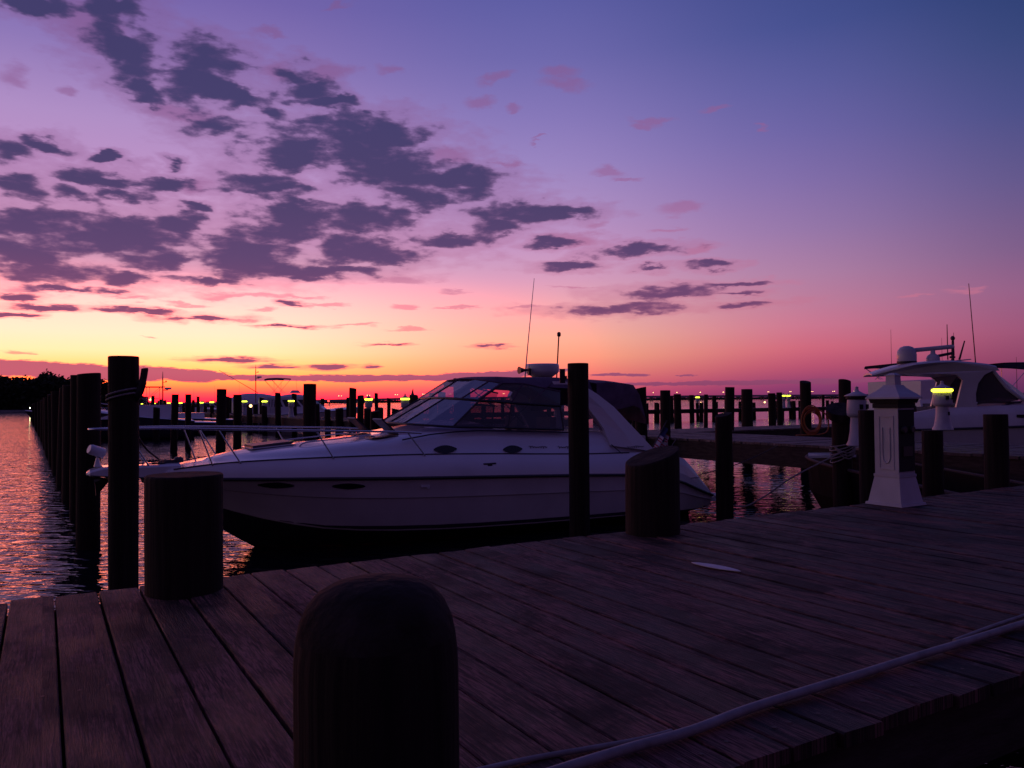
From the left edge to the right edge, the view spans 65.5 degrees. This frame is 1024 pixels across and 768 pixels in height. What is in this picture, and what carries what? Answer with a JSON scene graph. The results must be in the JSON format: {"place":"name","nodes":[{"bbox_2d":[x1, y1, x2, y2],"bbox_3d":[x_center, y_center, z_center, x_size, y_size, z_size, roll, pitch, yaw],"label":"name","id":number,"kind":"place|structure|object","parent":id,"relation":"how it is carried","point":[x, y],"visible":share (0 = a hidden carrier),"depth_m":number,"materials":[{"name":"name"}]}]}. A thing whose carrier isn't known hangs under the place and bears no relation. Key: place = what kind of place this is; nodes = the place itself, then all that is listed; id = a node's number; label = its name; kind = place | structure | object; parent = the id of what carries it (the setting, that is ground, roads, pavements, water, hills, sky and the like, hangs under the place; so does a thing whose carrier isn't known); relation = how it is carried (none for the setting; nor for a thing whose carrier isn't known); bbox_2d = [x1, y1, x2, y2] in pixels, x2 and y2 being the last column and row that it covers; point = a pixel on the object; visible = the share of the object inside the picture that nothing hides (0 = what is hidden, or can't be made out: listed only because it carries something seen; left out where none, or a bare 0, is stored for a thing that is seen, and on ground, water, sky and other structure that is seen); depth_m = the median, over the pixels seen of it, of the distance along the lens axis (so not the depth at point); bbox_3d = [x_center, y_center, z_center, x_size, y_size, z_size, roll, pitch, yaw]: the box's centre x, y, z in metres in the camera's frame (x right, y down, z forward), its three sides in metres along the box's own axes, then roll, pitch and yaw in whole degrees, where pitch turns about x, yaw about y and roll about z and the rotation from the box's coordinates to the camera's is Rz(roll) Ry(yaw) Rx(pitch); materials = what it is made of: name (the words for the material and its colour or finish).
{"place":"outdoors","nodes":[
{"label":"outdoors","id":0,"kind":"place"},
{"bbox_2d":[148,398,837,404],"bbox_3d":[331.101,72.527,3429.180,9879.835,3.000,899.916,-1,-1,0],"label":"shore","id":1,"kind":"structure","parent":0,"point":[510,401],"depth_m":3182.89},
{"bbox_2d":[148,397,837,403],"bbox_3d":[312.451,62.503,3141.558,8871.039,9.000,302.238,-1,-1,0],"label":"undergrowth","id":2,"kind":"object","parent":1,"relation":"on","point":[646,399],"visible":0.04,"depth_m":3167.47,"materials":[{"name":"green plant"}]},
{"bbox_2d":[150,396,837,402],"bbox_3d":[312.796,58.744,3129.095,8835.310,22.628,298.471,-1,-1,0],"label":"woodland","id":3,"kind":"object","parent":1,"relation":"on","point":[509,399],"visible":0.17,"depth_m":3172.76,"materials":[{"name":"green plant"}]},
{"bbox_2d":[0,399,1023,767],"bbox_3d":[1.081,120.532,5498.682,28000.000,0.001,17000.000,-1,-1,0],"label":"water","id":4,"kind":"structure","parent":0,"point":[40,555],"depth_m":14.84,"materials":[{"name":"black liquid"}]},
{"bbox_2d":[42,399,43,446],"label":"piling","id":5,"kind":"object","parent":4,"relation":"in","point":[42,423],"visible":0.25,"depth_m":41.66,"materials":[{"name":"brown wood"}]},
{"bbox_2d":[43,397,47,453],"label":"piling","id":6,"kind":"object","parent":4,"relation":"in","point":[45,426],"visible":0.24,"depth_m":35.63,"materials":[{"name":"brown wood"}]},
{"bbox_2d":[47,394,50,462],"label":"piling","id":7,"kind":"object","parent":4,"relation":"in","point":[49,423],"visible":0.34,"depth_m":30.55,"materials":[{"name":"brown wood"}]},
{"bbox_2d":[51,391,58,472],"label":"piling","id":8,"kind":"object","parent":4,"relation":"in","point":[54,409],"visible":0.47,"depth_m":25.89,"materials":[{"name":"brown wood"}]},
{"bbox_2d":[56,387,61,484],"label":"piling","id":9,"kind":"object","parent":4,"relation":"in","point":[59,461],"visible":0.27,"depth_m":21.96,"materials":[{"name":"brown wood"}]},
{"bbox_2d":[62,385,69,500],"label":"piling","id":10,"kind":"object","parent":4,"relation":"in","point":[65,437],"visible":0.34,"depth_m":18.39,"materials":[{"name":"brown wood"}]},
{"bbox_2d":[69,375,76,519],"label":"piling","id":11,"kind":"object","parent":4,"relation":"in","point":[73,424],"visible":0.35,"depth_m":15.29,"materials":[{"name":"brown wood"}]},
{"bbox_2d":[76,373,100,549],"bbox_3d":[-6.516,1.974,12.228,0.342,4.296,0.346,0,0,6],"label":"piling","id":12,"kind":"object","parent":4,"relation":"in","point":[88,518],"visible":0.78,"depth_m":12.09,"materials":[{"name":"brown wood"}]},
{"bbox_2d":[108,356,138,589],"bbox_3d":[-4.077,1.862,8.345,0.301,4.309,0.290,0,-1,-31],"label":"piling","id":13,"kind":"object","parent":4,"relation":"in","point":[123,490],"visible":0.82,"depth_m":8.25,"materials":[{"name":"brown wood"}]},
{"bbox_2d":[105,387,136,400],"bbox_3d":[-4.092,0.088,8.383,0.348,0.189,0.346,-1,-1,0],"label":"mooring rope","id":14,"kind":"object","parent":13,"relation":"attached to","point":[114,392],"visible":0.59,"depth_m":8.23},
{"bbox_2d":[134,368,147,401],"bbox_3d":[-3.937,0.027,8.368,0.219,0.391,0.105,-1,-1,17],"label":"line hook","id":15,"kind":"object","parent":13,"relation":"attached to","point":[140,389],"visible":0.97,"depth_m":8.33,"materials":[{"name":"metal"}]},
{"bbox_2d":[101,403,194,439],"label":"cabin cruiser","id":16,"kind":"object","parent":4,"relation":"on","point":[145,415],"visible":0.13,"depth_m":50.10,"materials":[{"name":"white paint"}]},
{"bbox_2d":[142,386,164,404],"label":"fishing boat","id":17,"kind":"object","parent":4,"relation":"on","point":[149,387],"visible":0.1,"depth_m":72.60,"materials":[{"name":"white paint"}]},
{"bbox_2d":[153,407,159,440],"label":"piling","id":18,"kind":"object","parent":4,"relation":"in","point":[156,421],"visible":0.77,"depth_m":47.99,"materials":[{"name":"brown wood"}]},
{"bbox_2d":[105,373,215,434],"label":"fishing boat","id":19,"kind":"object","parent":4,"relation":"on","point":[208,423],"visible":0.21,"depth_m":57.16,"materials":[{"name":"white paint"}]},
{"bbox_2d":[170,394,178,452],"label":"piling","id":20,"kind":"object","parent":4,"relation":"in","point":[174,421],"visible":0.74,"depth_m":36.11,"materials":[{"name":"brown wood"}]},
{"bbox_2d":[144,471,222,602],"bbox_3d":[-1.750,2.197,4.254,0.399,3.421,0.403,0,-1,-31],"label":"piling","id":21,"kind":"object","parent":4,"relation":"in","point":[183,535],"visible":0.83,"depth_m":4.11,"materials":[{"name":"brown wood"}]},
{"bbox_2d":[185,394,190,448],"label":"piling","id":22,"kind":"object","parent":4,"relation":"in","point":[188,410],"visible":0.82,"depth_m":38.70,"materials":[{"name":"brown wood"}]},
{"bbox_2d":[191,402,215,411],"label":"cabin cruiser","id":23,"kind":"object","parent":4,"relation":"on","point":[207,404],"visible":0.07,"depth_m":121.82,"materials":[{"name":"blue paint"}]},
{"bbox_2d":[178,412,232,430],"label":"cabin cruiser","id":24,"kind":"object","parent":4,"relation":"on","point":[197,416],"visible":0.09,"depth_m":63.89,"materials":[{"name":"blue paint"}]},
{"bbox_2d":[215,389,226,453],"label":"piling","id":25,"kind":"object","parent":4,"relation":"in","point":[221,416],"visible":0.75,"depth_m":31.07,"materials":[{"name":"brown wood"}]},
{"bbox_2d":[226,396,229,417],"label":"piling","id":26,"kind":"object","parent":4,"relation":"in","point":[227,405],"visible":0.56,"depth_m":69.59,"materials":[{"name":"brown wood"}]},
{"bbox_2d":[233,395,241,449],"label":"piling","id":27,"kind":"object","parent":4,"relation":"in","point":[237,415],"visible":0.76,"depth_m":31.98,"materials":[{"name":"brown wood"}]},
{"bbox_2d":[247,404,252,431],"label":"piling","id":28,"kind":"object","parent":4,"relation":"in","point":[249,416],"visible":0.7,"depth_m":61.56,"materials":[{"name":"brown wood"}]},
{"bbox_2d":[253,404,257,425],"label":"piling","id":29,"kind":"object","parent":4,"relation":"in","point":[255,408],"visible":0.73,"depth_m":76.40,"materials":[{"name":"brown wood"}]},
{"bbox_2d":[219,370,302,422],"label":"tented boat","id":30,"kind":"object","parent":4,"relation":"on","point":[249,398],"visible":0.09,"depth_m":89.11,"materials":[{"name":"paint"}]},
{"bbox_2d":[261,406,266,432],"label":"piling","id":31,"kind":"object","parent":4,"relation":"in","point":[264,414],"visible":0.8,"depth_m":58.20,"materials":[{"name":"brown wood"}]},
{"bbox_2d":[275,392,280,434],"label":"piling","id":32,"kind":"object","parent":4,"relation":"in","point":[277,409],"visible":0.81,"depth_m":54.38,"materials":[{"name":"brown wood"}]},
{"bbox_2d":[292,393,296,428],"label":"piling","id":33,"kind":"object","parent":4,"relation":"in","point":[294,397],"visible":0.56,"depth_m":64.06,"materials":[{"name":"brown wood"}]},
{"bbox_2d":[252,366,356,425],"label":"flybridge cruiser","id":34,"kind":"object","parent":4,"relation":"on","point":[271,406],"visible":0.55,"depth_m":78.22,"materials":[{"name":"paint"}]},
{"bbox_2d":[303,384,315,440],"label":"piling","id":35,"kind":"object","parent":4,"relation":"in","point":[309,404],"visible":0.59,"depth_m":19.49,"materials":[{"name":"brown wood"}]},
{"bbox_2d":[316,403,319,439],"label":"piling","id":36,"kind":"object","parent":4,"relation":"in","point":[317,415],"visible":0.41,"depth_m":46.22,"materials":[{"name":"brown wood"}]},
{"bbox_2d":[325,409,330,437],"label":"piling","id":37,"kind":"object","parent":4,"relation":"in","point":[327,417],"visible":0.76,"depth_m":45.26,"materials":[{"name":"brown wood"}]},
{"bbox_2d":[335,408,342,436],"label":"piling","id":38,"kind":"object","parent":4,"relation":"in","point":[338,417],"visible":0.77,"depth_m":43.46,"materials":[{"name":"brown wood"}]},
{"bbox_2d":[346,397,348,417],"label":"piling","id":39,"kind":"object","parent":4,"relation":"in","point":[347,406],"visible":0.46,"depth_m":80.14,"materials":[{"name":"brown wood"}]},
{"bbox_2d":[350,395,353,432],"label":"piling","id":40,"kind":"object","parent":4,"relation":"in","point":[351,407],"visible":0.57,"depth_m":41.85,"materials":[{"name":"brown wood"}]},
{"bbox_2d":[349,388,355,432],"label":"piling","id":41,"kind":"object","parent":4,"relation":"in","point":[352,391],"visible":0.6,"depth_m":42.07,"materials":[{"name":"brown wood"}]},
{"bbox_2d":[357,395,363,432],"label":"piling","id":42,"kind":"object","parent":4,"relation":"in","point":[360,408],"visible":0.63,"depth_m":40.68,"materials":[{"name":"brown wood"}]},
{"bbox_2d":[364,408,370,429],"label":"piling","id":43,"kind":"object","parent":4,"relation":"in","point":[367,411],"visible":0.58,"depth_m":39.69,"materials":[{"name":"brown wood"}]},
{"bbox_2d":[370,410,379,429],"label":"piling","id":44,"kind":"object","parent":4,"relation":"in","point":[374,425],"visible":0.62,"depth_m":38.06,"materials":[{"name":"brown wood"}]},
{"bbox_2d":[293,573,459,767],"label":"piling","id":45,"kind":"object","parent":4,"relation":"in","point":[375,672],"visible":1,"depth_m":1.32,"materials":[{"name":"brown wood"}]},
{"bbox_2d":[387,398,390,416],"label":"piling","id":46,"kind":"object","parent":4,"relation":"in","point":[388,406],"visible":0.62,"depth_m":69.42,"materials":[{"name":"brown wood"}]},
{"bbox_2d":[86,283,715,546],"bbox_3d":[-1.189,0.485,13.915,11.040,4.951,3.266,0,-1,-31],"label":"motor cruiser","id":47,"kind":"object","parent":4,"relation":"on","point":[429,467],"visible":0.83,"depth_m":12.50,"materials":[{"name":"paint"}]},
{"bbox_2d":[699,445,777,474],"bbox_3d":[4.746,1.544,16.333,0.083,0.390,3.639,-2,-2,41],"label":"mooring line","id":48,"kind":"object","parent":47,"relation":"attached to","point":[743,461],"visible":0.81,"depth_m":16.36,"materials":[{"name":"fabric"}]},
{"bbox_2d":[453,378,469,397],"bbox_3d":[-1.026,2.019,16.645,0.372,4.298,0.378,-2,-2,37],"label":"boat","id":49,"kind":"object","parent":4,"relation":"in","point":[463,392],"visible":0.12,"depth_m":16.55,"materials":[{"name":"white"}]},
{"bbox_2d":[567,363,589,536],"bbox_3d":[0.946,1.870,11.166,0.289,4.324,0.297,0,-1,-30],"label":"piling","id":50,"kind":"object","parent":4,"relation":"in","point":[578,444],"visible":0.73,"depth_m":11.07,"materials":[{"name":"brown wood"}]},
{"bbox_2d":[560,369,566,382],"bbox_3d":[0.720,-0.112,11.155,0.102,0.200,0.060,-1,-1,0],"label":"line bracket","id":51,"kind":"object","parent":50,"relation":"attached to","point":[563,377],"visible":1,"depth_m":11.12,"materials":[{"name":"metal"}]},
{"bbox_2d":[178,411,1023,481],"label":"pier","id":52,"kind":"structure","parent":4,"relation":"on","point":[790,451],"depth_m":18.17,"materials":[{"name":"brown wood"}]},
{"bbox_2d":[242,398,246,414],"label":"lamp post","id":53,"kind":"object","parent":52,"relation":"on","point":[244,405],"visible":0.92,"depth_m":70.90,"materials":[{"name":"white"}]},
{"bbox_2d":[288,397,294,416],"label":"lamp post","id":54,"kind":"object","parent":52,"relation":"on","point":[291,405],"visible":1,"depth_m":57.52,"materials":[{"name":"white"}]},
{"bbox_2d":[364,394,372,407],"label":"lamp post","id":55,"kind":"object","parent":52,"relation":"on","point":[368,401],"visible":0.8,"depth_m":46.35,"materials":[{"name":"white"}]},
{"bbox_2d":[401,394,408,407],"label":"lamp post","id":56,"kind":"object","parent":52,"relation":"on","point":[404,400],"visible":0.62,"depth_m":41.66,"materials":[{"name":"white"}]},
{"bbox_2d":[0,485,1023,767],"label":"boardwalk","id":57,"kind":"structure","parent":52,"relation":"attached to","point":[582,641],"depth_m":3.19,"materials":[{"name":"brown wood"}]},
{"bbox_2d":[476,729,671,767],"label":"shore power cable","id":58,"kind":"object","parent":57,"relation":"on","point":[547,755],"visible":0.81,"depth_m":2.23,"materials":[{"name":"rubber"}]},
{"bbox_2d":[691,562,740,571],"bbox_3d":[1.207,1.082,4.715,0.079,0.005,0.346,1,-2,-42],"label":"paper scrap","id":59,"kind":"object","parent":57,"relation":"on","point":[714,566],"visible":1,"depth_m":4.71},
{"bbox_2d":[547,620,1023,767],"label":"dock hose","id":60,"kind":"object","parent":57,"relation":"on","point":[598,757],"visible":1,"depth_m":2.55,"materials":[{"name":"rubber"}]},
{"bbox_2d":[865,373,926,507],"bbox_3d":[3.586,0.510,7.463,0.375,1.228,0.375,0,-1,-31],"label":"service post","id":61,"kind":"object","parent":57,"relation":"on","point":[893,400],"visible":1,"depth_m":7.37,"materials":[{"name":"plastic"}]},
{"bbox_2d":[952,614,1023,640],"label":"shore power cable","id":62,"kind":"object","parent":57,"relation":"on","point":[1000,623],"visible":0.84,"depth_m":3.41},
{"bbox_2d":[657,424,831,437],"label":"finger pier","id":63,"kind":"structure","parent":52,"relation":"attached to","point":[788,430],"depth_m":26.73,"materials":[{"name":"brown wood"}]},
{"bbox_2d":[845,386,868,445],"bbox_3d":[5.896,0.542,13.590,0.407,1.007,0.407,0,-1,-31],"label":"lamp post","id":64,"kind":"object","parent":52,"relation":"on","point":[856,400],"visible":0.78,"depth_m":13.48,"materials":[{"name":"metal"}]},
{"bbox_2d":[930,381,953,429],"bbox_3d":[8.219,0.404,15.193,0.421,0.935,0.421,0,-1,-31],"label":"lamp post","id":65,"kind":"object","parent":52,"relation":"on","point":[942,399],"visible":1,"depth_m":15.08,"materials":[{"name":"white"}]},
{"bbox_2d":[635,387,647,441],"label":"piling","id":66,"kind":"object","parent":4,"relation":"in","point":[640,428],"visible":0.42,"depth_m":21.59,"materials":[{"name":"brown wood"}]},
{"bbox_2d":[625,446,679,537],"bbox_3d":[1.075,2.196,5.980,0.430,3.446,0.414,0,-1,-31],"label":"piling","id":67,"kind":"object","parent":4,"relation":"in","point":[652,492],"visible":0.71,"depth_m":5.85,"materials":[{"name":"brown wood"}]},
{"bbox_2d":[656,403,659,421],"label":"piling","id":68,"kind":"object","parent":4,"relation":"in","point":[657,413],"visible":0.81,"depth_m":78.92,"materials":[{"name":"brown wood"}]},
{"bbox_2d":[660,390,670,445],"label":"piling","id":69,"kind":"object","parent":4,"relation":"in","point":[664,405],"visible":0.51,"depth_m":20.72,"materials":[{"name":"brown wood"}]},
{"bbox_2d":[316,393,1023,403],"bbox_3d":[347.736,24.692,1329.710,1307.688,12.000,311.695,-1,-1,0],"label":"causeway bridge","id":70,"kind":"structure","parent":4,"relation":"on","point":[652,397],"depth_m":1309.72,"materials":[{"name":"concrete"}]},
{"bbox_2d":[670,396,673,421],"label":"piling","id":71,"kind":"object","parent":4,"relation":"in","point":[671,410],"visible":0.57,"depth_m":79.81,"materials":[{"name":"brown wood"}]},
{"bbox_2d":[674,394,681,428],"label":"piling","id":72,"kind":"object","parent":4,"relation":"in","point":[677,413],"visible":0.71,"depth_m":43.76,"materials":[{"name":"brown wood"}]},
{"bbox_2d":[689,395,694,420],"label":"piling","id":73,"kind":"object","parent":4,"relation":"in","point":[691,404],"visible":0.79,"depth_m":81.18,"materials":[{"name":"brown wood"}]},
{"bbox_2d":[699,402,702,420],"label":"piling","id":74,"kind":"object","parent":4,"relation":"in","point":[700,411],"visible":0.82,"depth_m":81.83,"materials":[{"name":"brown wood"}]},
{"bbox_2d":[704,394,707,427],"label":"piling","id":75,"kind":"object","parent":4,"relation":"in","point":[705,410],"visible":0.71,"depth_m":49.90,"materials":[{"name":"brown wood"}]},
{"bbox_2d":[712,396,715,419],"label":"piling","id":76,"kind":"object","parent":4,"relation":"in","point":[713,407],"visible":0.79,"depth_m":82.71,"materials":[{"name":"brown wood"}]},
{"bbox_2d":[715,412,733,520],"bbox_3d":[3.817,2.290,14.286,0.308,3.567,0.317,0,-1,-31],"label":"piling","id":77,"kind":"object","parent":4,"relation":"in","point":[724,467],"visible":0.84,"depth_m":14.18,"materials":[{"name":"brown wood"}]},
{"bbox_2d":[714,451,843,506],"bbox_3d":[4.453,1.686,14.378,2.706,1.007,1.043,-2,-2,41],"label":"mooring line","id":78,"kind":"object","parent":77,"relation":"attached to","point":[788,480],"visible":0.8,"depth_m":13.88,"materials":[{"name":"fabric"}]},
{"bbox_2d":[725,387,734,467],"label":"piling","id":79,"kind":"object","parent":4,"relation":"in","point":[729,398],"visible":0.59,"depth_m":25.51,"materials":[{"name":"brown wood"}]},
{"bbox_2d":[741,389,752,426],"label":"piling","id":80,"kind":"object","parent":4,"relation":"in","point":[747,406],"visible":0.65,"depth_m":29.84,"materials":[{"name":"brown wood"}]},
{"bbox_2d":[768,393,775,425],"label":"piling","id":81,"kind":"object","parent":4,"relation":"in","point":[771,409],"visible":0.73,"depth_m":51.74,"materials":[{"name":"brown wood"}]},
{"bbox_2d":[776,392,782,424],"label":"piling","id":82,"kind":"object","parent":4,"relation":"in","point":[779,408],"visible":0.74,"depth_m":36.92,"materials":[{"name":"brown wood"}]},
{"bbox_2d":[791,401,795,417],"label":"piling","id":83,"kind":"object","parent":4,"relation":"in","point":[793,403],"visible":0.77,"depth_m":88.96,"materials":[{"name":"brown wood"}]},
{"bbox_2d":[800,380,811,473],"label":"piling","id":84,"kind":"object","parent":4,"relation":"in","point":[805,393],"visible":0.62,"depth_m":23.11,"materials":[{"name":"brown wood"}]},
{"bbox_2d":[825,402,853,506],"bbox_3d":[5.859,2.189,14.075,0.540,3.724,0.526,0,-1,-31],"label":"capped piling","id":85,"kind":"object","parent":4,"relation":"in","point":[838,417],"visible":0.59,"depth_m":13.96,"materials":[{"name":"brown wood"}]},
{"bbox_2d":[796,405,828,435],"bbox_3d":[5.316,0.642,14.103,0.585,0.546,0.112,-1,-1,0],"label":"hose coil","id":86,"kind":"object","parent":85,"relation":"hanging from","point":[816,411],"visible":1,"depth_m":14.08,"materials":[{"name":"rubber"}]},
{"bbox_2d":[829,444,855,462],"bbox_3d":[5.851,1.205,14.090,0.431,0.401,0.440,-1,-1,0],"label":"rope coil","id":87,"kind":"object","parent":85,"relation":"attached to","point":[852,451],"visible":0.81,"depth_m":13.91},
{"bbox_2d":[838,379,850,402],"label":"piling","id":88,"kind":"object","parent":4,"relation":"in","point":[844,387],"visible":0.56,"depth_m":22.35,"materials":[{"name":"brown wood"}]},
{"bbox_2d":[858,410,874,503],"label":"piling","id":89,"kind":"object","parent":4,"relation":"in","point":[866,446],"visible":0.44,"depth_m":10.29,"materials":[{"name":"brown wood"}]},
{"bbox_2d":[805,452,1023,508],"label":"work skiff","id":90,"kind":"object","parent":4,"relation":"on","point":[820,476],"visible":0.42,"depth_m":14.47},
{"bbox_2d":[864,353,985,409],"bbox_3d":[20.031,0.429,35.794,11.020,5.409,3.674,0,-1,-31],"label":"flybridge yacht","id":91,"kind":"object","parent":4,"relation":"on","point":[921,388],"visible":0.13,"depth_m":32.80,"materials":[{"name":"paint"}]},
{"bbox_2d":[921,430,943,496],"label":"piling","id":92,"kind":"object","parent":4,"relation":"in","point":[932,465],"visible":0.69,"depth_m":10.48,"materials":[{"name":"brown wood"}]},
{"bbox_2d":[863,283,1023,445],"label":"hardtop yacht","id":93,"kind":"object","parent":4,"relation":"on","point":[971,383],"visible":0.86,"depth_m":22.55,"materials":[{"name":"white plastic"}]},
{"bbox_2d":[950,377,981,403],"bbox_3d":[14.699,0.231,25.048,1.818,1.214,0.100,-1,-1,15],"label":"side window","id":94,"kind":"structure","parent":93,"relation":"in","point":[956,383],"depth_m":25.19,"materials":[{"name":"black glass"}]},
{"bbox_2d":[976,371,1023,404],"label":"side window","id":95,"kind":"structure","parent":93,"relation":"in","point":[991,388],"depth_m":22.46,"materials":[{"name":"black glass"}]},
{"bbox_2d":[983,414,1009,489],"bbox_3d":[5.524,2.145,9.026,0.256,3.600,0.255,0,-1,-30],"label":"piling","id":96,"kind":"object","parent":4,"relation":"in","point":[996,450],"visible":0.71,"depth_m":8.96,"materials":[{"name":"brown wood"}]},
{"bbox_2d":[990,359,1023,400],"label":"cabin cruiser","id":97,"kind":"object","parent":4,"relation":"on","point":[1016,365],"visible":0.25,"depth_m":31.85,"materials":[{"name":"paint"}]},
{"bbox_2d":[0,0,1023,402],"label":"sky","id":98,"kind":"structure","parent":0,"point":[764,197],"materials":[{"name":"purple"}]},
{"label":"piling","id":99,"kind":"object","parent":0,"visible":0},
{"bbox_2d":[564,407,825,415],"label":"cross pier","id":100,"kind":"structure","parent":99,"relation":"attached to","point":[720,410],"depth_m":84.80,"materials":[{"name":"brown wood"}]},
{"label":"near shore","id":101,"kind":"structure","parent":0,"visible":0},
{"bbox_2d":[0,375,105,409],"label":"undergrowth","id":102,"kind":"object","parent":101,"relation":"on","point":[24,401],"visible":0.02,"depth_m":283.75,"materials":[{"name":"green plant"}]},
{"bbox_2d":[0,368,147,409],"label":"woodland","id":103,"kind":"object","parent":101,"relation":"on","point":[8,385],"visible":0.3,"depth_m":275.53,"materials":[{"name":"green plant"}]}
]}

